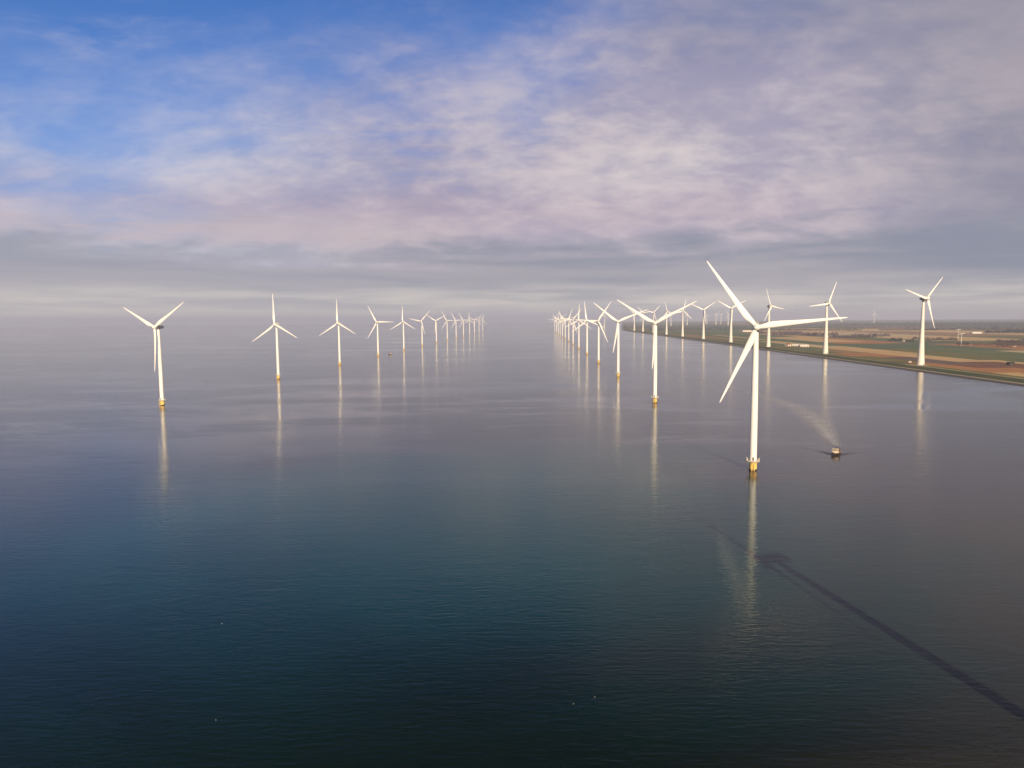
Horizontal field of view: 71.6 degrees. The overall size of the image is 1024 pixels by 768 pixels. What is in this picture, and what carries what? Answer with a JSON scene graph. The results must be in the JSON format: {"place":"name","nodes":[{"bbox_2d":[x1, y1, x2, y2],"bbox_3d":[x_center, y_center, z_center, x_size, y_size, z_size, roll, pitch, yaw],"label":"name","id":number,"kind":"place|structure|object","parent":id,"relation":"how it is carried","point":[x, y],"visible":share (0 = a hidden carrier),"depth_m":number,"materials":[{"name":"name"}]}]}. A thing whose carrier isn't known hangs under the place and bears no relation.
{"place":"outdoors","nodes":[
{"label":"outdoors","id":0,"kind":"place"},
{"bbox_2d":[0,320,1023,767],"bbox_3d":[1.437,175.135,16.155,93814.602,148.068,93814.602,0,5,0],"label":"water","id":1,"kind":"structure","parent":0,"point":[516,544],"depth_m":307.97,"materials":[{"name":"blue liquid"}]},
{"bbox_2d":[123,303,181,405],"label":"offshore turbine","id":2,"kind":"object","parent":1,"relation":"in","point":[158,326],"visible":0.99,"depth_m":860.02,"materials":[{"name":"paint"}]},
{"bbox_2d":[252,293,296,378],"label":"offshore turbine","id":3,"kind":"object","parent":1,"relation":"in","point":[276,325],"visible":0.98,"depth_m":1238.27,"materials":[{"name":"paint"}]},
{"bbox_2d":[320,299,354,364],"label":"offshore turbine","id":4,"kind":"object","parent":1,"relation":"in","point":[339,353],"visible":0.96,"depth_m":1616.47,"materials":[{"name":"paint"}]},
{"bbox_2d":[367,307,385,355],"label":"offshore turbine","id":5,"kind":"object","parent":1,"relation":"in","point":[377,322],"visible":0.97,"depth_m":1993.71,"materials":[{"name":"paint"}]},
{"bbox_2d":[390,308,412,349],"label":"offshore turbine","id":6,"kind":"object","parent":1,"relation":"in","point":[403,328],"visible":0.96,"depth_m":2372.19,"materials":[{"name":"paint"}]},
{"bbox_2d":[409,313,427,345],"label":"offshore turbine","id":7,"kind":"object","parent":1,"relation":"in","point":[421,328],"visible":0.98,"depth_m":2752.69,"materials":[{"name":"paint"}]},
{"bbox_2d":[427,315,441,341],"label":"offshore turbine","id":8,"kind":"object","parent":1,"relation":"in","point":[435,326],"visible":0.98,"depth_m":3129.80,"materials":[{"name":"paint"}]},
{"bbox_2d":[443,314,455,339],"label":"offshore turbine","id":9,"kind":"object","parent":1,"relation":"in","point":[447,326],"visible":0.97,"depth_m":3507.30,"materials":[{"name":"paint"}]},
{"bbox_2d":[559,308,572,340],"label":"offshore turbine","id":10,"kind":"object","parent":1,"relation":"in","point":[568,324],"visible":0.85,"depth_m":3113.55,"materials":[{"name":"paint"}]},
{"bbox_2d":[561,316,572,338],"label":"offshore turbine","id":11,"kind":"object","parent":1,"relation":"in","point":[565,326],"visible":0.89,"depth_m":3492.24,"materials":[{"name":"paint"}]},
{"bbox_2d":[563,310,580,344],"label":"offshore turbine","id":12,"kind":"object","parent":1,"relation":"in","point":[573,329],"visible":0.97,"depth_m":2736.92,"materials":[{"name":"paint"}]},
{"bbox_2d":[564,304,589,348],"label":"offshore turbine","id":13,"kind":"object","parent":1,"relation":"in","point":[578,330],"visible":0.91,"depth_m":2358.23,"materials":[{"name":"paint"}]},
{"bbox_2d":[572,302,599,354],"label":"offshore turbine","id":14,"kind":"object","parent":1,"relation":"in","point":[586,351],"visible":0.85,"depth_m":1979.18,"materials":[{"name":"paint"}]},
{"bbox_2d":[575,302,610,362],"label":"offshore turbine","id":15,"kind":"object","parent":1,"relation":"in","point":[598,357],"visible":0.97,"depth_m":1600.48,"materials":[{"name":"paint"}]},
{"bbox_2d":[594,303,647,376],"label":"offshore turbine","id":16,"kind":"object","parent":1,"relation":"in","point":[617,336],"visible":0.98,"depth_m":1221.44,"materials":[{"name":"paint"}]},
{"bbox_2d":[618,300,695,402],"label":"offshore turbine","id":17,"kind":"object","parent":1,"relation":"in","point":[654,361],"visible":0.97,"depth_m":843.13,"materials":[{"name":"paint"}]},
{"bbox_2d":[707,261,847,470],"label":"offshore turbine","id":18,"kind":"object","parent":1,"relation":"in","point":[753,339],"visible":0.98,"depth_m":464.16,"materials":[{"name":"paint"}]},
{"bbox_2d":[796,445,874,455],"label":"water bow waves","id":19,"kind":"object","parent":1,"relation":"on","point":[841,454],"visible":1,"depth_m":531.78,"materials":[{"name":"grey liquid"}]},
{"bbox_2d":[831,447,840,455],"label":"workboat","id":20,"kind":"object","parent":1,"relation":"on","point":[835,451],"visible":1,"depth_m":521.92,"materials":[{"name":"white metal"}]},
{"bbox_2d":[0,0,1023,326],"label":"sky","id":21,"kind":"structure","parent":0,"point":[497,160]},
{"bbox_2d":[623,319,1023,378],"bbox_3d":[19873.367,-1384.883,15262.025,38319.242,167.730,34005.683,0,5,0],"label":"ground","id":22,"kind":"structure","parent":0,"point":[986,359],"depth_m":2825.56,"materials":[{"name":"green plant"}]},
{"bbox_2d":[638,307,651,331],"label":"land turbine","id":23,"kind":"object","parent":22,"relation":"on","point":[643,321],"visible":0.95,"depth_m":5150.02,"materials":[{"name":"metal"}]},
{"bbox_2d":[664,303,676,334],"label":"land turbine","id":24,"kind":"object","parent":22,"relation":"on","point":[666,332],"visible":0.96,"depth_m":4221.51,"materials":[{"name":"metal"}]},
{"bbox_2d":[677,301,687,335],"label":"land turbine","id":25,"kind":"object","parent":22,"relation":"on","point":[682,331],"visible":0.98,"depth_m":3758.49,"materials":[{"name":"metal"}]},
{"bbox_2d":[692,302,714,338],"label":"land turbine","id":26,"kind":"object","parent":22,"relation":"on","point":[703,332],"visible":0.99,"depth_m":3295.07,"materials":[{"name":"metal"}]},
{"bbox_2d":[719,300,745,341],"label":"land turbine","id":27,"kind":"object","parent":22,"relation":"on","point":[730,334],"visible":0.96,"depth_m":2832.74,"materials":[{"name":"metal"}]},
{"bbox_2d":[764,289,782,346],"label":"land turbine","id":28,"kind":"object","parent":22,"relation":"on","point":[770,306],"visible":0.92,"depth_m":2370.10,"materials":[{"name":"metal"}]},
{"bbox_2d":[621,322,1023,328],"bbox_3d":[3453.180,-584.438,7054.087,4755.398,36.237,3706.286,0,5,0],"label":"horizon wood","id":29,"kind":"object","parent":22,"relation":"on","point":[969,324],"visible":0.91,"depth_m":7021.63,"materials":[{"name":"green plant"}]},
{"bbox_2d":[622,321,1023,385],"bbox_3d":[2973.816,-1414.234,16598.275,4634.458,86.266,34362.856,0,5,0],"label":"dike","id":30,"kind":"structure","parent":22,"relation":"on","point":[998,379],"depth_m":1433.27,"materials":[{"name":"green plant"}]},
{"bbox_2d":[813,282,841,353],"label":"land turbine","id":31,"kind":"object","parent":22,"relation":"on","point":[825,342],"visible":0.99,"depth_m":1906.61,"materials":[{"name":"metal"}]},
{"bbox_2d":[649,327,1023,332],"bbox_3d":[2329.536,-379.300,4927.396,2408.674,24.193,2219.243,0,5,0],"label":"wood","id":32,"kind":"object","parent":22,"relation":"on","point":[1007,330],"visible":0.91,"depth_m":4905.27,"materials":[{"name":"green plant"}]},
{"bbox_2d":[759,330,925,338],"bbox_3d":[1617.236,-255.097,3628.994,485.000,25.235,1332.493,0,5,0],"label":"wood","id":33,"kind":"object","parent":22,"relation":"on","point":[791,333],"visible":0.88,"depth_m":3664.57,"materials":[{"name":"green plant"}]},
{"bbox_2d":[906,277,942,364],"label":"land turbine","id":34,"kind":"object","parent":22,"relation":"on","point":[920,359],"visible":1,"depth_m":1443.61,"materials":[{"name":"metal"}]},
{"bbox_2d":[630,328,1023,378],"bbox_3d":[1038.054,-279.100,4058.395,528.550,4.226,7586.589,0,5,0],"label":"road","id":35,"kind":"structure","parent":0,"point":[875,360],"depth_m":1534.40,"materials":[{"name":"grey asphalt"}]}
]}

